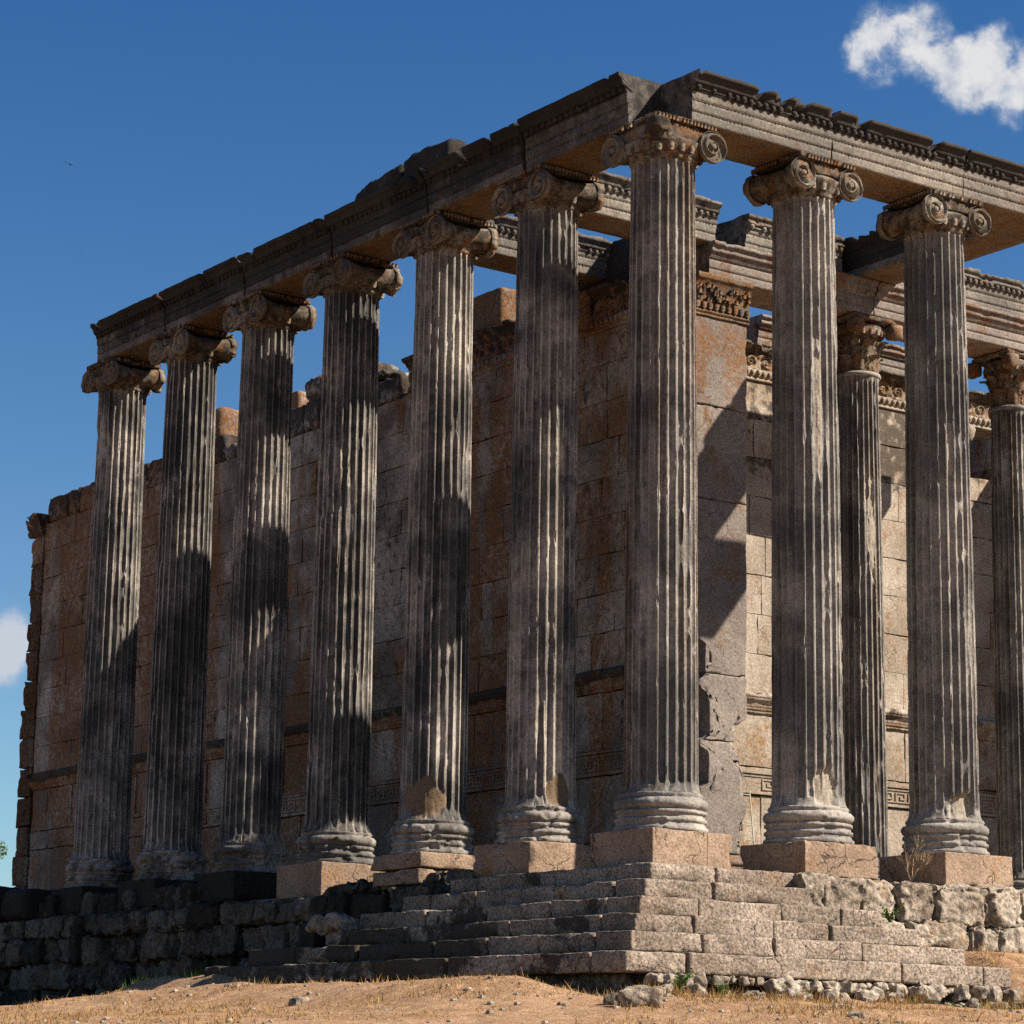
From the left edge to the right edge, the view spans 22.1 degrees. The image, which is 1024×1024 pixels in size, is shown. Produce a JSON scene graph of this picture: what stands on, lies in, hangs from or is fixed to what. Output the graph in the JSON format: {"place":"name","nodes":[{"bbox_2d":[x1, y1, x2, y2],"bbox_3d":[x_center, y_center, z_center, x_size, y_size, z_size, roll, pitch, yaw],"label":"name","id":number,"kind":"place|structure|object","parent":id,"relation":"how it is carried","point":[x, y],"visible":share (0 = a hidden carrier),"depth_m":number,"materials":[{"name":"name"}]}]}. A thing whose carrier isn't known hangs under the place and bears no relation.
{"place":"outdoors","nodes":[
{"label":"outdoors","id":0,"kind":"place"},
{"bbox_2d":[12,271,753,889],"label":"temple side wall","id":1,"kind":"structure","parent":0,"point":[60,531],"depth_m":44.14,"materials":[{"name":"stone"}]},
{"bbox_2d":[215,407,238,437],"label":"wall top stone","id":2,"kind":"object","parent":1,"relation":"on","point":[226,421],"visible":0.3,"depth_m":53.17,"materials":[{"name":"stone"}]},
{"bbox_2d":[291,390,308,409],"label":"wall top stone","id":3,"kind":"object","parent":1,"relation":"on","point":[299,398],"visible":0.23,"depth_m":50.73,"materials":[{"name":"stone"}]},
{"bbox_2d":[473,287,515,331],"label":"wall top stone","id":4,"kind":"object","parent":1,"relation":"on","point":[496,307],"visible":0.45,"depth_m":45.01,"materials":[{"name":"stone"}]},
{"bbox_2d":[578,239,629,290],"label":"block","id":5,"kind":"structure","parent":1,"relation":"on","point":[618,261],"depth_m":42.10,"materials":[{"name":"stone"}]},
{"bbox_2d":[0,951,1023,1023],"bbox_3d":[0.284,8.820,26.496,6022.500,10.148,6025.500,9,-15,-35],"label":"ground","id":6,"kind":"structure","parent":0,"point":[532,1008],"depth_m":26.55,"materials":[{"name":"brown soil"}]},
{"bbox_2d":[0,841,7,858],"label":"green tree","id":7,"kind":"object","parent":6,"relation":"on","point":[3,849],"visible":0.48,"depth_m":72.83,"materials":[{"name":"green plant"}]},
{"bbox_2d":[0,869,476,1005],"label":"foundation wall","id":8,"kind":"structure","parent":6,"relation":"on","point":[98,944],"depth_m":40.27,"materials":[{"name":"stone"}]},
{"bbox_2d":[0,886,21,922],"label":"fallen block","id":9,"kind":"structure","parent":8,"relation":"on","point":[3,890],"depth_m":45.10,"materials":[{"name":"stone"}]},
{"bbox_2d":[0,888,51,920],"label":"fallen block","id":10,"kind":"structure","parent":8,"relation":"on","point":[18,904],"depth_m":44.20,"materials":[{"name":"stone"}]},
{"bbox_2d":[288,996,310,1005],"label":"loose stone","id":11,"kind":"object","parent":6,"relation":"on","point":[293,1001],"visible":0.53,"depth_m":28.26,"materials":[{"name":"stone"}]},
{"bbox_2d":[249,893,386,901],"bbox_3d":[1.778,8.681,48.777,20.813,1.478,28.811,9,-15,-35],"label":"podium","id":12,"kind":"object","parent":6,"relation":"on","point":[269,899],"visible":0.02,"depth_m":38.97,"materials":[{"name":"stone"}]},
{"bbox_2d":[51,356,165,913],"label":"fluted column","id":13,"kind":"structure","parent":12,"relation":"on","point":[100,861],"depth_m":44.58,"materials":[{"name":"stone"}]},
{"bbox_2d":[90,293,165,361],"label":"architrave block","id":14,"kind":"structure","parent":13,"relation":"on","point":[131,331],"depth_m":44.84,"materials":[{"name":"stone"}]},
{"bbox_2d":[117,324,237,908],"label":"fluted column","id":15,"kind":"structure","parent":12,"relation":"on","point":[193,358],"depth_m":42.60,"materials":[{"name":"stone"}]},
{"bbox_2d":[159,257,245,332],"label":"architrave block","id":16,"kind":"structure","parent":15,"relation":"on","point":[203,299],"depth_m":42.83,"materials":[{"name":"stone"}]},
{"bbox_2d":[194,290,316,901],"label":"fluted column","id":17,"kind":"structure","parent":12,"relation":"on","point":[249,848],"depth_m":40.57,"materials":[{"name":"stone"}]},
{"bbox_2d":[237,218,332,298],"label":"architrave block","id":18,"kind":"structure","parent":17,"relation":"on","point":[281,264],"depth_m":40.73,"materials":[{"name":"stone"}]},
{"bbox_2d":[276,252,402,898],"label":"fluted column","id":19,"kind":"structure","parent":12,"relation":"on","point":[336,843],"depth_m":38.56,"materials":[{"name":"stone"}]},
{"bbox_2d":[370,210,498,887],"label":"fluted column","id":20,"kind":"structure","parent":12,"relation":"on","point":[432,831],"depth_m":36.59,"materials":[{"name":"stone"}]},
{"bbox_2d":[324,171,428,262],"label":"architrave block","id":21,"kind":"structure","parent":20,"relation":"on","point":[368,224],"depth_m":38.70,"materials":[{"name":"stone"}]},
{"bbox_2d":[355,164,403,200],"bbox_3d":[-1.790,-4.694,39.147,0.752,0.673,1.340,9,-15,-35],"label":"loose stone","id":22,"kind":"object","parent":21,"relation":"on","point":[395,174],"visible":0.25,"depth_m":38.74,"materials":[{"name":"stone"}]},
{"bbox_2d":[403,138,467,177],"bbox_3d":[-1.008,-4.950,38.144,0.773,0.663,1.272,9,-15,-35],"label":"loose stone","id":23,"kind":"object","parent":21,"relation":"on","point":[415,162],"visible":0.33,"depth_m":37.84,"materials":[{"name":"stone"}]},
{"bbox_2d":[474,215,612,289],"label":"cross beam","id":24,"kind":"structure","parent":21,"relation":"on","point":[593,253],"depth_m":41.95,"materials":[{"name":"stone"}]},
{"bbox_2d":[420,123,525,220],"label":"architrave block","id":25,"kind":"structure","parent":20,"relation":"on","point":[466,180],"depth_m":36.70,"materials":[{"name":"stone"}]},
{"bbox_2d":[578,171,721,246],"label":"cross beam","id":26,"kind":"structure","parent":25,"relation":"on","point":[611,217],"depth_m":39.52,"materials":[{"name":"stone"}]},
{"bbox_2d":[473,163,604,877],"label":"fluted column","id":27,"kind":"structure","parent":12,"relation":"on","point":[539,819],"depth_m":34.57,"materials":[{"name":"stone"}]},
{"bbox_2d":[517,71,662,174],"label":"architrave block","id":28,"kind":"structure","parent":27,"relation":"on","point":[571,131],"depth_m":34.69,"materials":[{"name":"stone"}]},
{"bbox_2d":[590,111,731,868],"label":"fluted column","id":29,"kind":"structure","parent":12,"relation":"on","point":[660,805],"depth_m":32.57,"materials":[{"name":"grey stone"}]},
{"bbox_2d":[739,790,754,855],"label":"ladder","id":30,"kind":"object","parent":12,"relation":"on","point":[749,794],"visible":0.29,"depth_m":42.51,"materials":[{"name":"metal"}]},
{"bbox_2d":[740,150,877,879],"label":"fluted column","id":31,"kind":"structure","parent":12,"relation":"on","point":[808,819],"depth_m":33.95,"materials":[{"name":"grey stone"}]},
{"bbox_2d":[661,68,833,167],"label":"architrave block","id":32,"kind":"structure","parent":31,"relation":"on","point":[755,129],"depth_m":34.36,"materials":[{"name":"stone"}]},
{"bbox_2d":[729,339,996,855],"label":"temple cross wall","id":33,"kind":"structure","parent":12,"relation":"on","point":[752,744],"depth_m":44.95,"materials":[{"name":"stone"}]},
{"bbox_2d":[746,314,904,374],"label":"cross wall block","id":34,"kind":"structure","parent":33,"relation":"on","point":[759,331],"depth_m":44.70,"materials":[{"name":"stone"}]},
{"bbox_2d":[836,311,902,879],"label":"leafy capital column","id":35,"kind":"structure","parent":12,"relation":"on","point":[860,339],"depth_m":41.44,"materials":[{"name":"grey stone"}]},
{"bbox_2d":[695,240,879,316],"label":"porch architrave","id":36,"kind":"object","parent":35,"relation":"on","point":[856,293],"visible":0.52,"depth_m":40.86,"materials":[{"name":"stone"}]},
{"bbox_2d":[715,213,844,270],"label":"block","id":37,"kind":"structure","parent":36,"relation":"on","point":[751,231],"depth_m":41.06,"materials":[{"name":"stone"}]},
{"bbox_2d":[873,282,1023,358],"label":"porch architrave","id":38,"kind":"object","parent":35,"relation":"on","point":[989,330],"visible":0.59,"depth_m":43.63,"materials":[{"name":"stone"}]},
{"bbox_2d":[841,230,1023,284],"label":"cross beam","id":39,"kind":"structure","parent":38,"relation":"on","point":[874,255],"depth_m":41.61,"materials":[{"name":"stone"}]},
{"bbox_2d":[897,267,1023,316],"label":"block","id":40,"kind":"structure","parent":38,"relation":"on","point":[994,292],"depth_m":43.95,"materials":[{"name":"stone"}]},
{"bbox_2d":[876,188,1012,887],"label":"fluted column","id":41,"kind":"structure","parent":12,"relation":"on","point":[932,229],"depth_m":35.34,"materials":[{"name":"grey stone"}]},
{"bbox_2d":[831,110,967,203],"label":"architrave block","id":42,"kind":"structure","parent":41,"relation":"on","point":[890,163],"depth_m":35.82,"materials":[{"name":"stone"}]},
{"bbox_2d":[969,439,990,480],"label":"temple side wall","id":43,"kind":"structure","parent":12,"relation":"on","point":[980,457],"depth_m":48.74,"materials":[{"name":"stone"}]},
{"bbox_2d":[968,349,1023,889],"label":"leafy capital column","id":44,"kind":"structure","parent":12,"relation":"on","point":[1003,372],"depth_m":43.50,"materials":[{"name":"grey stone"}]},
{"bbox_2d":[204,862,1010,1004],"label":"stone staircase","id":45,"kind":"structure","parent":6,"relation":"on","point":[605,930],"depth_m":30.90,"materials":[{"name":"stone"}]},
{"bbox_2d":[305,912,357,936],"bbox_3d":[-2.381,5.445,34.594,0.480,0.317,0.725,9,-15,-35],"label":"loose stone","id":46,"kind":"object","parent":45,"relation":"on","point":[321,925],"visible":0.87,"depth_m":34.39,"materials":[{"name":"grey stone"}]},
{"bbox_2d":[603,993,618,1004],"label":"loose stone","id":47,"kind":"object","parent":6,"relation":"on","point":[610,999],"visible":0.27,"depth_m":25.76,"materials":[{"name":"stone"}]},
{"bbox_2d":[617,985,662,1007],"bbox_3d":[1.238,4.725,25.497,0.456,0.250,0.292,2,-12,-4],"label":"loose stone","id":48,"kind":"object","parent":6,"relation":"on","point":[651,996],"visible":0.87,"depth_m":25.38,"materials":[{"name":"beige stone"}]},
{"bbox_2d":[643,972,663,984],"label":"loose stone","id":49,"kind":"object","parent":6,"relation":"on","point":[655,979],"visible":0.97,"depth_m":28.36,"materials":[{"name":"stone"}]},
{"bbox_2d":[653,984,672,993],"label":"loose stone","id":50,"kind":"object","parent":6,"relation":"on","point":[666,986],"visible":0.43,"depth_m":28.20,"materials":[{"name":"stone"}]},
{"bbox_2d":[660,973,675,988],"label":"loose stone","id":51,"kind":"object","parent":6,"relation":"on","point":[667,979],"visible":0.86,"depth_m":28.39,"materials":[{"name":"stone"}]},
{"bbox_2d":[669,968,694,991],"bbox_3d":[1.838,5.087,28.469,0.299,0.294,0.399,0,-12,5],"label":"green weed","id":52,"kind":"object","parent":6,"relation":"on","point":[685,978],"visible":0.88,"depth_m":28.42,"materials":[{"name":"plant"}]},
{"bbox_2d":[680,983,707,997],"bbox_3d":[1.965,5.241,28.529,0.284,0.217,0.321,9,-15,-35],"label":"loose stone","id":53,"kind":"object","parent":6,"relation":"on","point":[695,987],"visible":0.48,"depth_m":28.43,"materials":[{"name":"stone"}]},
{"bbox_2d":[677,973,695,985],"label":"loose stone","id":54,"kind":"object","parent":53,"relation":"on","point":[691,979],"visible":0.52,"depth_m":28.70,"materials":[{"name":"stone"}]},
{"bbox_2d":[678,973,685,980],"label":"loose stone","id":55,"kind":"object","parent":54,"relation":"on","point":[680,976],"visible":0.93,"depth_m":28.65,"materials":[{"name":"stone"}]},
{"bbox_2d":[694,972,707,987],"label":"loose stone","id":56,"kind":"object","parent":6,"relation":"on","point":[700,979],"visible":0.59,"depth_m":28.75,"materials":[{"name":"stone"}]},
{"bbox_2d":[705,975,711,983],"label":"loose stone","id":57,"kind":"object","parent":6,"relation":"on","point":[709,979],"visible":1,"depth_m":28.93,"materials":[{"name":"stone"}]},
{"bbox_2d":[712,975,729,986],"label":"loose stone","id":58,"kind":"object","parent":6,"relation":"on","point":[720,980],"visible":0.9,"depth_m":28.88,"materials":[{"name":"stone"}]},
{"bbox_2d":[716,983,728,994],"bbox_3d":[2.312,5.246,28.682,0.130,0.178,0.245,-2,-12,12],"label":"green weed","id":59,"kind":"object","parent":6,"relation":"on","point":[721,987],"visible":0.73,"depth_m":28.64,"materials":[{"name":"plant"}]},
{"bbox_2d":[728,976,734,983],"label":"loose stone","id":60,"kind":"object","parent":6,"relation":"on","point":[732,980],"visible":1,"depth_m":29.05,"materials":[{"name":"stone"}]},
{"bbox_2d":[738,976,749,985],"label":"loose stone","id":61,"kind":"object","parent":6,"relation":"on","point":[743,980],"visible":1,"depth_m":29.12,"materials":[{"name":"stone"}]},
{"bbox_2d":[745,977,754,985],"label":"loose stone","id":62,"kind":"object","parent":6,"relation":"on","point":[751,980],"visible":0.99,"depth_m":29.20,"materials":[{"name":"stone"}]},
{"bbox_2d":[746,990,759,998],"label":"loose stone","id":63,"kind":"object","parent":6,"relation":"on","point":[757,992],"visible":0.37,"depth_m":28.92,"materials":[{"name":"stone"}]},
{"bbox_2d":[754,977,763,986],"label":"loose stone","id":64,"kind":"object","parent":6,"relation":"on","point":[759,981],"visible":1,"depth_m":29.31,"materials":[{"name":"stone"}]},
{"bbox_2d":[762,978,783,994],"bbox_3d":[2.937,5.316,29.371,0.212,0.191,0.224,-10,-16,42],"label":"loose stone","id":65,"kind":"object","parent":6,"relation":"on","point":[773,983],"visible":0.95,"depth_m":29.31,"materials":[{"name":"grey stone"}]},
{"bbox_2d":[774,975,795,989],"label":"loose stone","id":66,"kind":"object","parent":6,"relation":"on","point":[789,981],"visible":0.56,"depth_m":29.41,"materials":[{"name":"stone"}]},
{"bbox_2d":[777,988,800,999],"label":"loose stone","id":67,"kind":"object","parent":6,"relation":"on","point":[789,991],"visible":0.55,"depth_m":29.08,"materials":[{"name":"stone"}]},
{"bbox_2d":[794,979,809,991],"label":"loose stone","id":68,"kind":"object","parent":6,"relation":"on","point":[803,985],"visible":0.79,"depth_m":29.52,"materials":[{"name":"stone"}]},
{"bbox_2d":[800,992,812,999],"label":"loose stone","id":69,"kind":"object","parent":6,"relation":"on","point":[807,996],"visible":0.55,"depth_m":29.17,"materials":[{"name":"stone"}]},
{"bbox_2d":[809,979,823,993],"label":"loose stone","id":70,"kind":"object","parent":6,"relation":"on","point":[816,985],"visible":0.97,"depth_m":29.64,"materials":[{"name":"stone"}]},
{"bbox_2d":[819,989,838,999],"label":"loose stone","id":71,"kind":"object","parent":6,"relation":"on","point":[835,995],"visible":0.68,"depth_m":29.43,"materials":[{"name":"stone"}]},
{"bbox_2d":[828,980,839,990],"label":"loose stone","id":72,"kind":"object","parent":6,"relation":"on","point":[836,986],"visible":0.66,"depth_m":29.89,"materials":[{"name":"stone"}]},
{"bbox_2d":[821,980,833,989],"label":"loose stone","id":73,"kind":"object","parent":72,"relation":"on","point":[826,984],"visible":0.88,"depth_m":29.80,"materials":[{"name":"stone"}]},
{"bbox_2d":[835,980,853,994],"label":"loose stone","id":74,"kind":"object","parent":6,"relation":"on","point":[845,985],"visible":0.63,"depth_m":29.93,"materials":[{"name":"stone"}]},
{"bbox_2d":[839,993,850,1001],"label":"loose stone","id":75,"kind":"object","parent":6,"relation":"on","point":[844,996],"visible":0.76,"depth_m":29.52,"materials":[{"name":"stone"}]},
{"bbox_2d":[847,1011,867,1018],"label":"loose stone","id":76,"kind":"object","parent":6,"relation":"on","point":[857,1013],"visible":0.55,"depth_m":24.76,"materials":[{"name":"stone"}]},
{"bbox_2d":[852,981,866,995],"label":"loose stone","id":77,"kind":"object","parent":6,"relation":"on","point":[857,987],"visible":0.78,"depth_m":30.08,"materials":[{"name":"stone"}]},
{"bbox_2d":[863,981,871,989],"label":"loose stone","id":78,"kind":"object","parent":77,"relation":"on","point":[869,984],"visible":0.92,"depth_m":30.25,"materials":[{"name":"stone"}]},
{"bbox_2d":[854,988,870,1000],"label":"loose stone","id":79,"kind":"object","parent":6,"relation":"on","point":[860,994],"visible":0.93,"depth_m":29.83,"materials":[{"name":"stone"}]},
{"bbox_2d":[862,997,873,1002],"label":"loose stone","id":80,"kind":"object","parent":6,"relation":"on","point":[865,999],"visible":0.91,"depth_m":29.72,"materials":[{"name":"stone"}]},
{"bbox_2d":[869,986,883,1001],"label":"loose stone","id":81,"kind":"object","parent":6,"relation":"on","point":[877,991],"visible":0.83,"depth_m":29.91,"materials":[{"name":"stone"}]},
{"bbox_2d":[873,982,881,988],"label":"loose stone","id":82,"kind":"object","parent":6,"relation":"on","point":[878,984],"visible":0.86,"depth_m":30.21,"materials":[{"name":"stone"}]},
{"bbox_2d":[881,982,888,991],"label":"loose stone","id":83,"kind":"object","parent":6,"relation":"on","point":[885,987],"visible":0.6,"depth_m":30.31,"materials":[{"name":"stone"}]},
{"bbox_2d":[884,992,903,1002],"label":"loose stone","id":84,"kind":"object","parent":6,"relation":"on","point":[890,994],"visible":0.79,"depth_m":30.03,"materials":[{"name":"stone"}]},
{"bbox_2d":[886,982,903,992],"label":"loose stone","id":85,"kind":"object","parent":6,"relation":"on","point":[894,987],"visible":0.83,"depth_m":30.35,"materials":[{"name":"stone"}]},
{"bbox_2d":[773,871,1023,952],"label":"foundation wall","id":86,"kind":"structure","parent":6,"relation":"on","point":[960,916],"depth_m":33.24,"materials":[{"name":"stone"}]},
{"bbox_2d":[879,902,904,922],"bbox_3d":[4.707,4.963,32.511,0.298,0.266,0.285,-4,-13,23],"label":"green weed","id":87,"kind":"object","parent":86,"relation":"on","point":[890,917],"visible":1,"depth_m":32.52,"materials":[{"name":"plant"}]},
{"bbox_2d":[895,834,931,881],"bbox_3d":[5.113,4.399,33.352,0.461,0.654,0.285,-3,-13,17],"label":"dry shrub","id":88,"kind":"object","parent":86,"relation":"on","point":[917,870],"visible":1,"depth_m":33.32,"materials":[{"name":"brown plant"}]},
{"bbox_2d":[900,983,907,996],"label":"loose stone","id":89,"kind":"object","parent":6,"relation":"on","point":[905,990],"visible":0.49,"depth_m":30.51,"materials":[{"name":"stone"}]},
{"bbox_2d":[907,985,928,998],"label":"loose stone","id":90,"kind":"object","parent":6,"relation":"on","point":[923,991],"visible":0.91,"depth_m":30.53,"materials":[{"name":"stone"}]},
{"bbox_2d":[915,981,944,1003],"bbox_3d":[4.884,5.644,30.725,0.374,0.268,0.276,2,-12,-5],"label":"loose stone","id":91,"kind":"object","parent":6,"relation":"on","point":[936,992],"visible":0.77,"depth_m":30.61,"materials":[{"name":"grey stone"}]},
{"bbox_2d":[944,986,953,994],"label":"loose stone","id":92,"kind":"object","parent":6,"relation":"on","point":[950,989],"visible":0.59,"depth_m":31.01,"materials":[{"name":"stone"}]},
{"bbox_2d":[952,983,970,1001],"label":"loose stone","id":93,"kind":"object","parent":6,"relation":"on","point":[960,992],"visible":0.98,"depth_m":31.02,"materials":[{"name":"grey stone"}]},
{"bbox_2d":[966,998,980,1008],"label":"loose stone","id":94,"kind":"object","parent":6,"relation":"on","point":[972,1003],"visible":0.66,"depth_m":30.70,"materials":[{"name":"stone"}]},
{"bbox_2d":[979,985,1001,1003],"bbox_3d":[5.685,5.767,31.272,0.323,0.252,0.278,-4,-13,20],"label":"loose stone","id":95,"kind":"object","parent":6,"relation":"on","point":[994,992],"visible":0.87,"depth_m":31.15,"materials":[{"name":"grey stone"}]},
{"bbox_2d":[999,1002,1009,1008],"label":"loose stone","id":96,"kind":"object","parent":6,"relation":"on","point":[1002,1005],"visible":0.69,"depth_m":31.05,"materials":[{"name":"stone"}]},
{"bbox_2d":[1002,988,1021,1002],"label":"loose stone","id":97,"kind":"object","parent":6,"relation":"on","point":[1016,994],"visible":0.98,"depth_m":31.46,"materials":[{"name":"stone"}]},
{"bbox_2d":[1011,1002,1023,1007],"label":"loose stone","id":98,"kind":"object","parent":6,"relation":"on","point":[1020,1003],"visible":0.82,"depth_m":31.20,"materials":[{"name":"stone"}]},
{"bbox_2d":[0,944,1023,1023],"bbox_3d":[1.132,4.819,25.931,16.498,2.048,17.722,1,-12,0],"label":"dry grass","id":99,"kind":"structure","parent":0,"point":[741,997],"depth_m":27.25,"materials":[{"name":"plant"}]},
{"bbox_2d":[0,0,1023,887],"label":"sky","id":100,"kind":"structure","parent":0,"point":[195,136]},
{"bbox_2d":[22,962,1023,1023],"bbox_3d":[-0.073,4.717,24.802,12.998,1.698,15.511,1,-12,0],"label":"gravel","id":101,"kind":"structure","parent":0,"point":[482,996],"depth_m":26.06,"materials":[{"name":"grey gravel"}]},
{"bbox_2d":[108,968,1021,1009],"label":"green grass","id":102,"kind":"structure","parent":0,"point":[191,974],"depth_m":36.21,"materials":[{"name":"plant"}]},
{"bbox_2d":[969,985,988,1000],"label":"loose stone","id":103,"kind":"object","parent":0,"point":[976,991],"visible":0.84,"depth_m":31.15,"materials":[{"name":"grey stone"}]},
{"bbox_3d":[8.381,0.757,37.500,1.282,9.550,1.251,9,-15,-35],"label":"fluted column","id":104,"kind":"object","parent":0,"visible":0},
{"bbox_2d":[962,149,1023,240],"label":"architrave block","id":105,"kind":"structure","parent":104,"relation":"on","point":[994,184],"depth_m":36.89,"materials":[{"name":"stone"}]}
]}

